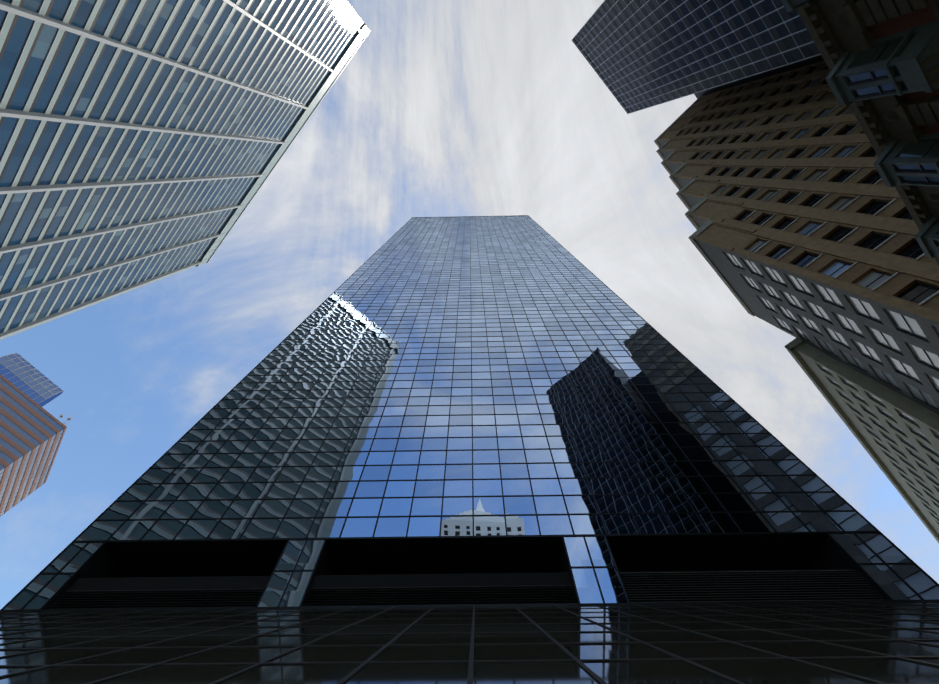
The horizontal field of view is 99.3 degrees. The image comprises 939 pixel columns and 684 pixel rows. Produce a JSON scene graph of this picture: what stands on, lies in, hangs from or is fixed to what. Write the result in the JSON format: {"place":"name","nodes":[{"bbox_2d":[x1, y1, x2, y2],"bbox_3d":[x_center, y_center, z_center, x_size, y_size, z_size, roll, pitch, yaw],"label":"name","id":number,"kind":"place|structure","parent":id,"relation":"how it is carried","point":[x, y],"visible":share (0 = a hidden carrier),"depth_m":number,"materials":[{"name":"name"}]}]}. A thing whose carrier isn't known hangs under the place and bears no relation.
{"place":"outdoors","nodes":[
{"label":"outdoors","id":0,"kind":"place"},
{"bbox_2d":[0,353,74,516],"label":"banded tower","id":1,"kind":"structure","parent":0,"point":[32,431],"depth_m":188.43,"materials":[{"name":"pink glass"}]},
{"bbox_2d":[0,0,369,339],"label":"white tower","id":2,"kind":"structure","parent":0,"point":[144,142],"depth_m":98.67,"materials":[{"name":"clear glass"}]},
{"bbox_2d":[0,215,938,683],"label":"glass tower","id":3,"kind":"structure","parent":0,"point":[518,449],"depth_m":24.13,"materials":[{"name":"blue glass"}]},
{"bbox_2d":[0,0,938,609],"label":"sky","id":4,"kind":"structure","parent":0,"point":[446,108],"materials":[{"name":"blue"}]},
{"bbox_3d":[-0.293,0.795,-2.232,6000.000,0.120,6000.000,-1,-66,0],"label":"ground","id":5,"kind":"structure","parent":0,"visible":0},
{"bbox_2d":[571,0,823,113],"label":"dark slab","id":6,"kind":"structure","parent":5,"relation":"on","point":[638,55],"depth_m":57.08,"materials":[{"name":"black glass"}]},
{"bbox_2d":[654,61,938,413],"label":"deco tower","id":7,"kind":"structure","parent":5,"relation":"on","point":[798,216],"depth_m":38.42,"materials":[{"name":"brown stone"}]},
{"bbox_2d":[781,0,938,264],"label":"ornate block","id":8,"kind":"structure","parent":5,"relation":"on","point":[881,58],"depth_m":15.48,"materials":[{"name":"stone"}]},
{"bbox_2d":[784,338,938,542],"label":"cream block","id":9,"kind":"structure","parent":5,"relation":"on","point":[895,434],"depth_m":42.05,"materials":[{"name":"stone"}]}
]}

